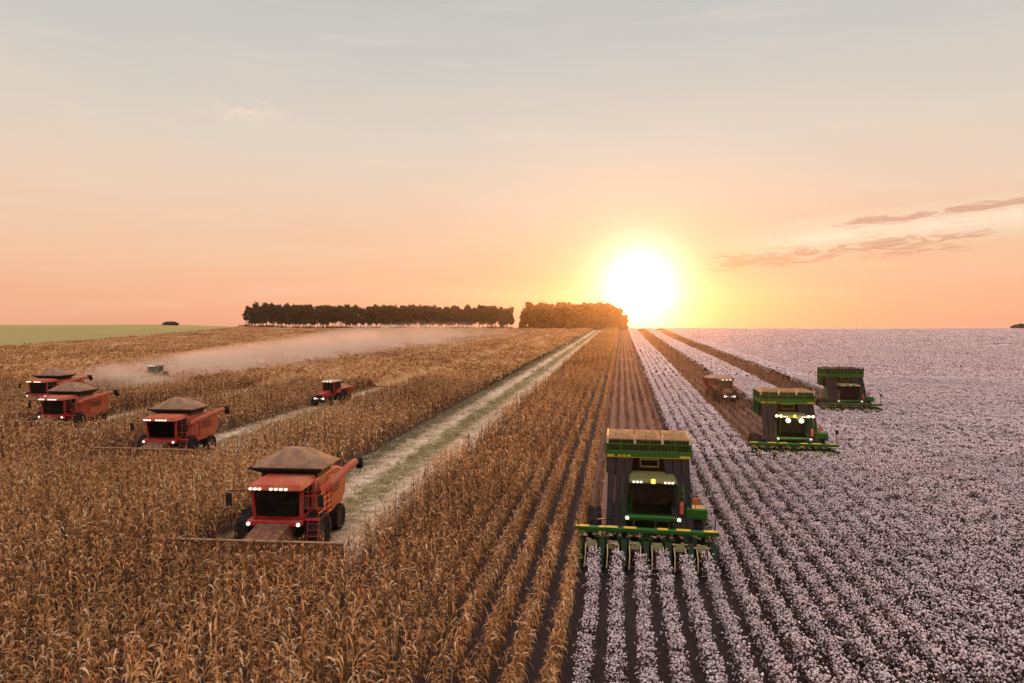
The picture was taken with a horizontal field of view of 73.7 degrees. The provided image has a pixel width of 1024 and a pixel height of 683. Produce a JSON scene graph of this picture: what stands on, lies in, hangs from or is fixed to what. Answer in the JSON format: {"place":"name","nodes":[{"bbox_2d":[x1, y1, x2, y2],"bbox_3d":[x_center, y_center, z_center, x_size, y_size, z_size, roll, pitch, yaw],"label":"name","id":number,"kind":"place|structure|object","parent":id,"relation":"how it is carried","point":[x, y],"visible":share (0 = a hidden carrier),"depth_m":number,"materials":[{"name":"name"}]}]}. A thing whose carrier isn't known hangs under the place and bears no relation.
{"place":"outdoors","nodes":[
{"label":"outdoors","id":0,"kind":"place"},
{"bbox_2d":[0,325,231,345],"bbox_3d":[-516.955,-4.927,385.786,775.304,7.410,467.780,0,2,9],"label":"green field","id":1,"kind":"structure","parent":0,"point":[19,334],"depth_m":350.10,"materials":[{"name":"green plant"}]},
{"bbox_2d":[162,321,178,324],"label":"spreading tree","id":2,"kind":"object","parent":1,"relation":"on","point":[171,323],"visible":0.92,"depth_m":447.45,"materials":[{"name":"green plant"}]},
{"bbox_2d":[80,385,288,433],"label":"stubble path","id":3,"kind":"structure","parent":0,"point":[154,412],"depth_m":76.51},
{"bbox_2d":[0,382,118,439],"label":"combine harvester","id":4,"kind":"object","parent":3,"relation":"on","point":[76,401],"visible":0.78,"depth_m":63.25,"materials":[{"name":"red paint"}]},
{"bbox_2d":[196,381,430,459],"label":"stubble path","id":5,"kind":"structure","parent":0,"point":[230,434],"depth_m":65.21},
{"bbox_2d":[84,397,229,470],"bbox_3d":[-25.792,6.642,51.408,7.700,4.498,9.431,0,2,6],"label":"combine harvester","id":6,"kind":"object","parent":5,"relation":"on","point":[187,423],"visible":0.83,"depth_m":50.77,"materials":[{"name":"red paint"}]},
{"bbox_2d":[311,379,347,405],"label":"tractor","id":7,"kind":"object","parent":5,"relation":"on","point":[329,387],"visible":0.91,"depth_m":81.88,"materials":[{"name":"red paint"}]},
{"bbox_2d":[332,383,353,399],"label":"grain wagon","id":8,"kind":"object","parent":5,"relation":"on","point":[350,388],"visible":0.4,"depth_m":85.55,"materials":[{"name":"red paint"}]},
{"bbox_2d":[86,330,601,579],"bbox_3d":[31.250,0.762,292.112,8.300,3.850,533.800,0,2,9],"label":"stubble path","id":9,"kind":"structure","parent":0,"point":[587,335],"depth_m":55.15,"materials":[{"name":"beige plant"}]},
{"bbox_2d":[152,446,363,585],"bbox_3d":[-10.574,7.446,31.867,7.700,4.498,9.431,0,2,5],"label":"combine harvester","id":10,"kind":"object","parent":9,"relation":"on","point":[295,491],"visible":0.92,"depth_m":30.76,"materials":[{"name":"metal"}]},
{"bbox_2d":[0,331,1023,682],"bbox_3d":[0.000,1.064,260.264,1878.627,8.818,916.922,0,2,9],"label":"ground","id":11,"kind":"structure","parent":0,"point":[536,657],"depth_m":25.74,"materials":[{"name":"red soil"}]},
{"bbox_2d":[242,306,250,325],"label":"eucalyptus tree","id":12,"kind":"object","parent":11,"relation":"on","point":[246,314],"visible":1,"depth_m":460.26,"materials":[{"name":"green plant"}]},
{"bbox_2d":[247,307,253,325],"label":"eucalyptus tree","id":13,"kind":"object","parent":11,"relation":"on","point":[249,320],"visible":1,"depth_m":461.00,"materials":[{"name":"green plant"}]},
{"bbox_2d":[251,301,259,326],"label":"eucalyptus tree","id":14,"kind":"object","parent":11,"relation":"on","point":[254,309],"visible":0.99,"depth_m":459.73,"materials":[{"name":"green plant"}]},
{"bbox_2d":[257,306,261,324],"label":"eucalyptus tree","id":15,"kind":"object","parent":11,"relation":"on","point":[258,315],"visible":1,"depth_m":459.70,"materials":[{"name":"green plant"}]},
{"bbox_2d":[259,304,267,326],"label":"eucalyptus tree","id":16,"kind":"object","parent":11,"relation":"on","point":[261,310],"visible":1,"depth_m":459.62,"materials":[{"name":"green plant"}]},
{"bbox_2d":[261,302,270,326],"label":"eucalyptus tree","id":17,"kind":"object","parent":11,"relation":"on","point":[266,320],"visible":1,"depth_m":459.74,"materials":[{"name":"green plant"}]},
{"bbox_2d":[268,302,276,326],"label":"eucalyptus tree","id":18,"kind":"object","parent":11,"relation":"on","point":[271,307],"visible":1,"depth_m":459.95,"materials":[{"name":"green plant"}]},
{"bbox_2d":[275,304,283,324],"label":"eucalyptus tree","id":19,"kind":"object","parent":11,"relation":"on","point":[278,311],"visible":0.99,"depth_m":461.05,"materials":[{"name":"green plant"}]},
{"bbox_2d":[282,305,290,327],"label":"eucalyptus tree","id":20,"kind":"object","parent":11,"relation":"on","point":[286,319],"visible":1,"depth_m":460.33,"materials":[{"name":"green plant"}]},
{"bbox_2d":[284,302,292,323],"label":"eucalyptus tree","id":21,"kind":"object","parent":11,"relation":"on","point":[289,311],"visible":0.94,"depth_m":462.77,"materials":[{"name":"green plant"}]},
{"bbox_2d":[289,304,298,327],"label":"eucalyptus tree","id":22,"kind":"object","parent":11,"relation":"on","point":[292,315],"visible":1,"depth_m":461.25,"materials":[{"name":"green plant"}]},
{"bbox_2d":[293,306,298,326],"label":"eucalyptus tree","id":23,"kind":"object","parent":11,"relation":"on","point":[294,320],"visible":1,"depth_m":461.71,"materials":[{"name":"green plant"}]},
{"bbox_2d":[296,304,307,327],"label":"eucalyptus tree","id":24,"kind":"object","parent":11,"relation":"on","point":[299,309],"visible":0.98,"depth_m":461.12,"materials":[{"name":"green plant"}]},
{"bbox_2d":[300,308,308,325],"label":"eucalyptus tree","id":25,"kind":"object","parent":11,"relation":"on","point":[303,318],"visible":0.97,"depth_m":461.60,"materials":[{"name":"green plant"}]},
{"bbox_2d":[304,304,312,323],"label":"eucalyptus tree","id":26,"kind":"object","parent":11,"relation":"on","point":[306,310],"visible":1,"depth_m":460.51,"materials":[{"name":"green plant"}]},
{"bbox_2d":[0,326,618,682],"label":"maize crop","id":27,"kind":"object","parent":11,"relation":"on","point":[410,362],"visible":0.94,"depth_m":34.41,"materials":[{"name":"brown plant"}]},
{"bbox_2d":[308,306,315,327],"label":"eucalyptus tree","id":28,"kind":"object","parent":11,"relation":"on","point":[311,313],"visible":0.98,"depth_m":460.40,"materials":[{"name":"green plant"}]},
{"bbox_2d":[312,306,322,327],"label":"eucalyptus tree","id":29,"kind":"object","parent":11,"relation":"on","point":[317,318],"visible":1,"depth_m":461.11,"materials":[{"name":"green plant"}]},
{"bbox_2d":[317,305,324,320],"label":"eucalyptus tree","id":30,"kind":"object","parent":11,"relation":"on","point":[320,315],"visible":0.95,"depth_m":460.43,"materials":[{"name":"green plant"}]},
{"bbox_2d":[321,311,329,325],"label":"eucalyptus tree","id":31,"kind":"object","parent":11,"relation":"on","point":[323,321],"visible":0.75,"depth_m":461.85,"materials":[{"name":"green plant"}]},
{"bbox_2d":[323,305,333,322],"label":"eucalyptus tree","id":32,"kind":"object","parent":11,"relation":"on","point":[328,314],"visible":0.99,"depth_m":459.25,"materials":[{"name":"green plant"}]},
{"bbox_2d":[330,306,337,326],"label":"eucalyptus tree","id":33,"kind":"object","parent":11,"relation":"on","point":[334,311],"visible":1,"depth_m":460.76,"materials":[{"name":"green plant"}]},
{"bbox_2d":[336,305,343,321],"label":"eucalyptus tree","id":34,"kind":"object","parent":11,"relation":"on","point":[339,309],"visible":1,"depth_m":461.32,"materials":[{"name":"green plant"}]},
{"bbox_2d":[337,307,344,326],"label":"eucalyptus tree","id":35,"kind":"object","parent":11,"relation":"on","point":[341,314],"visible":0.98,"depth_m":461.86,"materials":[{"name":"green plant"}]},
{"bbox_2d":[343,304,350,325],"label":"eucalyptus tree","id":36,"kind":"object","parent":11,"relation":"on","point":[346,312],"visible":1,"depth_m":458.78,"materials":[{"name":"green plant"}]},
{"bbox_2d":[351,305,358,324],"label":"eucalyptus tree","id":37,"kind":"object","parent":11,"relation":"on","point":[354,309],"visible":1,"depth_m":459.27,"materials":[{"name":"green plant"}]},
{"bbox_2d":[355,307,361,327],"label":"eucalyptus tree","id":38,"kind":"object","parent":11,"relation":"on","point":[357,312],"visible":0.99,"depth_m":460.68,"materials":[{"name":"green plant"}]},
{"bbox_2d":[360,307,365,323],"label":"eucalyptus tree","id":39,"kind":"object","parent":11,"relation":"on","point":[362,315],"visible":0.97,"depth_m":460.68,"materials":[{"name":"green plant"}]},
{"bbox_2d":[363,307,371,326],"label":"eucalyptus tree","id":40,"kind":"object","parent":11,"relation":"on","point":[367,311],"visible":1,"depth_m":459.78,"materials":[{"name":"green plant"}]},
{"bbox_2d":[366,306,374,325],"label":"eucalyptus tree","id":41,"kind":"object","parent":11,"relation":"on","point":[371,319],"visible":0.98,"depth_m":461.40,"materials":[{"name":"green plant"}]},
{"bbox_2d":[372,304,379,324],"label":"eucalyptus tree","id":42,"kind":"object","parent":11,"relation":"on","point":[375,312],"visible":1,"depth_m":461.44,"materials":[{"name":"green plant"}]},
{"bbox_2d":[376,306,381,327],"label":"eucalyptus tree","id":43,"kind":"object","parent":11,"relation":"on","point":[379,315],"visible":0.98,"depth_m":461.74,"materials":[{"name":"green plant"}]},
{"bbox_2d":[380,304,387,325],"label":"eucalyptus tree","id":44,"kind":"object","parent":11,"relation":"on","point":[383,313],"visible":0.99,"depth_m":460.63,"materials":[{"name":"green plant"}]},
{"bbox_2d":[385,305,390,325],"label":"eucalyptus tree","id":45,"kind":"object","parent":11,"relation":"on","point":[388,311],"visible":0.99,"depth_m":460.82,"materials":[{"name":"green plant"}]},
{"bbox_2d":[387,305,395,323],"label":"eucalyptus tree","id":46,"kind":"object","parent":11,"relation":"on","point":[392,315],"visible":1,"depth_m":460.91,"materials":[{"name":"green plant"}]},
{"bbox_2d":[393,304,398,324],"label":"eucalyptus tree","id":47,"kind":"object","parent":11,"relation":"on","point":[395,321],"visible":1,"depth_m":462.33,"materials":[{"name":"green plant"}]},
{"bbox_2d":[397,307,402,325],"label":"eucalyptus tree","id":48,"kind":"object","parent":11,"relation":"on","point":[399,310],"visible":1,"depth_m":461.21,"materials":[{"name":"green plant"}]},
{"bbox_2d":[400,308,407,327],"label":"eucalyptus tree","id":49,"kind":"object","parent":11,"relation":"on","point":[403,318],"visible":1,"depth_m":460.97,"materials":[{"name":"green plant"}]},
{"bbox_2d":[405,304,413,327],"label":"eucalyptus tree","id":50,"kind":"object","parent":11,"relation":"on","point":[408,311],"visible":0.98,"depth_m":460.86,"materials":[{"name":"green plant"}]},
{"bbox_2d":[409,307,415,322],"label":"eucalyptus tree","id":51,"kind":"object","parent":11,"relation":"on","point":[412,313],"visible":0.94,"depth_m":460.43,"materials":[{"name":"green plant"}]},
{"bbox_2d":[411,306,420,327],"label":"eucalyptus tree","id":52,"kind":"object","parent":11,"relation":"on","point":[416,309],"visible":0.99,"depth_m":458.84,"materials":[{"name":"green plant"}]},
{"bbox_2d":[417,307,424,327],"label":"eucalyptus tree","id":53,"kind":"object","parent":11,"relation":"on","point":[420,321],"visible":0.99,"depth_m":459.40,"materials":[{"name":"green plant"}]},
{"bbox_2d":[421,306,429,327],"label":"eucalyptus tree","id":54,"kind":"object","parent":11,"relation":"on","point":[425,309],"visible":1,"depth_m":460.77,"materials":[{"name":"green plant"}]},
{"bbox_2d":[429,306,435,324],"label":"eucalyptus tree","id":55,"kind":"object","parent":11,"relation":"on","point":[432,315],"visible":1,"depth_m":460.23,"materials":[{"name":"green plant"}]},
{"bbox_2d":[239,324,628,329],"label":"undergrowth","id":56,"kind":"object","parent":11,"relation":"on","point":[600,328],"visible":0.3,"depth_m":463.25,"materials":[{"name":"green plant"}]},
{"bbox_2d":[434,307,443,327],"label":"eucalyptus tree","id":57,"kind":"object","parent":11,"relation":"on","point":[438,321],"visible":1,"depth_m":459.94,"materials":[{"name":"green plant"}]},
{"bbox_2d":[445,308,452,323],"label":"eucalyptus tree","id":58,"kind":"object","parent":11,"relation":"on","point":[449,312],"visible":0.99,"depth_m":461.13,"materials":[{"name":"green plant"}]},
{"bbox_2d":[452,305,457,326],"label":"eucalyptus tree","id":59,"kind":"object","parent":11,"relation":"on","point":[455,307],"visible":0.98,"depth_m":460.92,"materials":[{"name":"green plant"}]},
{"bbox_2d":[455,308,461,327],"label":"eucalyptus tree","id":60,"kind":"object","parent":11,"relation":"on","point":[458,318],"visible":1,"depth_m":459.56,"materials":[{"name":"green plant"}]},
{"bbox_2d":[460,309,466,327],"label":"eucalyptus tree","id":61,"kind":"object","parent":11,"relation":"on","point":[463,317],"visible":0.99,"depth_m":461.72,"materials":[{"name":"green plant"}]},
{"bbox_2d":[464,308,469,322],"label":"eucalyptus tree","id":62,"kind":"object","parent":11,"relation":"on","point":[466,315],"visible":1,"depth_m":461.21,"materials":[{"name":"green plant"}]},
{"bbox_2d":[467,308,474,324],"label":"eucalyptus tree","id":63,"kind":"object","parent":11,"relation":"on","point":[470,311],"visible":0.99,"depth_m":460.21,"materials":[{"name":"green plant"}]},
{"bbox_2d":[471,309,476,323],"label":"eucalyptus tree","id":64,"kind":"object","parent":11,"relation":"on","point":[473,313],"visible":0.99,"depth_m":460.62,"materials":[{"name":"green plant"}]},
{"bbox_2d":[474,304,482,322],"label":"eucalyptus tree","id":65,"kind":"object","parent":11,"relation":"on","point":[479,309],"visible":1,"depth_m":459.19,"materials":[{"name":"green plant"}]},
{"bbox_2d":[479,305,486,324],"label":"eucalyptus tree","id":66,"kind":"object","parent":11,"relation":"on","point":[483,316],"visible":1,"depth_m":459.15,"materials":[{"name":"green plant"}]},
{"bbox_2d":[485,306,492,327],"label":"eucalyptus tree","id":67,"kind":"object","parent":11,"relation":"on","point":[488,315],"visible":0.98,"depth_m":459.38,"materials":[{"name":"green plant"}]},
{"bbox_2d":[491,305,499,326],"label":"eucalyptus tree","id":68,"kind":"object","parent":11,"relation":"on","point":[495,314],"visible":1,"depth_m":460.14,"materials":[{"name":"green plant"}]},
{"bbox_2d":[498,306,503,326],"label":"eucalyptus tree","id":69,"kind":"object","parent":11,"relation":"on","point":[501,319],"visible":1,"depth_m":462.92,"materials":[{"name":"green plant"}]},
{"bbox_2d":[500,308,507,325],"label":"eucalyptus tree","id":70,"kind":"object","parent":11,"relation":"on","point":[505,318],"visible":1,"depth_m":460.36,"materials":[{"name":"green plant"}]},
{"bbox_2d":[504,308,511,327],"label":"eucalyptus tree","id":71,"kind":"object","parent":11,"relation":"on","point":[508,313],"visible":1,"depth_m":460.67,"materials":[{"name":"green plant"}]},
{"bbox_2d":[508,306,514,324],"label":"eucalyptus tree","id":72,"kind":"object","parent":11,"relation":"on","point":[512,317],"visible":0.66,"depth_m":467.75,"materials":[{"name":"green plant"}]},
{"bbox_2d":[518,308,525,327],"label":"broad tree","id":73,"kind":"object","parent":11,"relation":"on","point":[522,323],"visible":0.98,"depth_m":450.79,"materials":[{"name":"green plant"}]},
{"bbox_2d":[525,302,535,327],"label":"broad tree","id":74,"kind":"object","parent":11,"relation":"on","point":[529,306],"visible":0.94,"depth_m":450.15,"materials":[{"name":"green plant"}]},
{"bbox_2d":[528,305,538,327],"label":"broad tree","id":75,"kind":"object","parent":11,"relation":"on","point":[532,318],"visible":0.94,"depth_m":449.78,"materials":[{"name":"green plant"}]},
{"bbox_2d":[535,302,545,327],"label":"broad tree","id":76,"kind":"object","parent":11,"relation":"on","point":[541,312],"visible":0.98,"depth_m":451.47,"materials":[{"name":"green plant"}]},
{"bbox_2d":[541,304,551,327],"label":"broad tree","id":77,"kind":"object","parent":11,"relation":"on","point":[546,323],"visible":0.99,"depth_m":449.40,"materials":[{"name":"green plant"}]},
{"bbox_2d":[549,305,558,327],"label":"broad tree","id":78,"kind":"object","parent":11,"relation":"on","point":[553,317],"visible":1,"depth_m":450.48,"materials":[{"name":"green plant"}]},
{"bbox_2d":[556,303,564,327],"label":"broad tree","id":79,"kind":"object","parent":11,"relation":"on","point":[559,318],"visible":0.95,"depth_m":450.63,"materials":[{"name":"green plant"}]},
{"bbox_2d":[560,304,570,329],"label":"broad tree","id":80,"kind":"object","parent":11,"relation":"on","point":[566,316],"visible":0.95,"depth_m":450.86,"materials":[{"name":"green plant"}]},
{"bbox_2d":[567,303,576,327],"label":"broad tree","id":81,"kind":"object","parent":11,"relation":"on","point":[572,314],"visible":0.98,"depth_m":451.06,"materials":[{"name":"green plant"}]},
{"bbox_2d":[574,305,583,327],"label":"broad tree","id":82,"kind":"object","parent":11,"relation":"on","point":[578,316],"visible":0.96,"depth_m":449.97,"materials":[{"name":"green plant"}]},
{"bbox_2d":[581,302,591,327],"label":"broad tree","id":83,"kind":"object","parent":11,"relation":"on","point":[585,321],"visible":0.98,"depth_m":450.89,"materials":[{"name":"green plant"}]},
{"bbox_2d":[587,304,597,329],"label":"broad tree","id":84,"kind":"object","parent":11,"relation":"on","point":[591,315],"visible":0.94,"depth_m":450.69,"materials":[{"name":"green plant"}]},
{"bbox_2d":[592,301,604,329],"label":"broad tree","id":85,"kind":"object","parent":11,"relation":"on","point":[598,316],"visible":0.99,"depth_m":449.38,"materials":[{"name":"green plant"}]},
{"bbox_2d":[601,305,609,328],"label":"broad tree","id":86,"kind":"object","parent":11,"relation":"on","point":[606,315],"visible":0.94,"depth_m":450.81,"materials":[{"name":"green plant"}]},
{"bbox_2d":[607,304,615,327],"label":"broad tree","id":87,"kind":"object","parent":11,"relation":"on","point":[612,316],"visible":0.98,"depth_m":449.76,"materials":[{"name":"green plant"}]},
{"bbox_2d":[613,308,621,326],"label":"broad tree","id":88,"kind":"object","parent":11,"relation":"on","point":[618,312],"visible":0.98,"depth_m":450.68,"materials":[{"name":"green plant"}]},
{"bbox_2d":[620,315,625,328],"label":"broad tree","id":89,"kind":"object","parent":11,"relation":"on","point":[623,320],"visible":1,"depth_m":451.88,"materials":[{"name":"green plant"}]},
{"bbox_2d":[583,330,706,571],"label":"picked strip","id":90,"kind":"object","parent":11,"relation":"on","point":[622,425],"visible":0.27,"depth_m":72.10,"materials":[{"name":"soil"}]},
{"bbox_2d":[574,428,718,577],"bbox_3d":[6.162,7.093,31.921,6.199,5.199,8.042,0,2,9],"label":"cotton picker","id":91,"kind":"object","parent":90,"relation":"on","point":[650,469],"visible":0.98,"depth_m":31.12,"materials":[{"name":"green paint"}]},
{"bbox_2d":[588,328,823,565],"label":"cotton stalks","id":92,"kind":"object","parent":11,"relation":"on","point":[672,353],"visible":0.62,"depth_m":95.66,"materials":[{"name":"brown plant"}]},
{"bbox_2d":[640,332,788,463],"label":"picked strip","id":93,"kind":"object","parent":11,"relation":"on","point":[745,430],"visible":0.11,"depth_m":74.98,"materials":[{"name":"soil"}]},
{"bbox_2d":[702,374,734,396],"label":"cotton buggy","id":94,"kind":"object","parent":93,"relation":"on","point":[709,380],"visible":0.52,"depth_m":87.81,"materials":[{"name":"red paint"}]},
{"bbox_2d":[711,378,739,403],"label":"tractor","id":95,"kind":"object","parent":93,"relation":"on","point":[726,387],"visible":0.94,"depth_m":84.09,"materials":[{"name":"red paint"}]},
{"bbox_2d":[748,387,838,465],"bbox_3d":[20.640,6.290,51.458,6.199,5.199,8.042,0,2,9],"label":"cotton picker","id":96,"kind":"object","parent":93,"relation":"on","point":[789,423],"visible":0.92,"depth_m":50.88,"materials":[{"name":"green metal"}]},
{"bbox_2d":[682,340,821,403],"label":"picked strip","id":97,"kind":"object","parent":11,"relation":"on","point":[764,376],"visible":0.04,"depth_m":115.91,"materials":[{"name":"soil"}]},
{"bbox_2d":[816,366,882,415],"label":"cotton picker","id":98,"kind":"object","parent":97,"relation":"on","point":[844,388],"visible":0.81,"depth_m":72.69,"materials":[{"name":"green metal"}]},
{"bbox_2d":[568,328,1023,682],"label":"cotton crop","id":99,"kind":"object","parent":11,"relation":"on","point":[969,382],"visible":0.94,"depth_m":33.93,"materials":[{"name":"white plant"}]},
{"bbox_2d":[1010,323,1023,327],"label":"rounded tree","id":100,"kind":"object","parent":11,"relation":"on","point":[1021,325],"visible":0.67,"depth_m":485.77,"materials":[{"name":"green plant"}]},
{"bbox_2d":[0,0,1023,328],"label":"sky","id":101,"kind":"structure","parent":0,"point":[839,164],"materials":[{"name":"orange"}]},
{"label":"stubble path","id":102,"kind":"structure","parent":0,"visible":0},
{"bbox_2d":[140,364,168,383],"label":"combine harvester","id":103,"kind":"object","parent":102,"relation":"on","point":[154,369],"visible":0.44,"depth_m":106.46,"materials":[{"name":"metal"}]},
{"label":"stubble path","id":104,"kind":"structure","parent":0,"visible":0},
{"bbox_2d":[0,368,92,410],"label":"combine harvester","id":105,"kind":"object","parent":104,"relation":"on","point":[48,379],"visible":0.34,"depth_m":78.69,"materials":[{"name":"red paint"}]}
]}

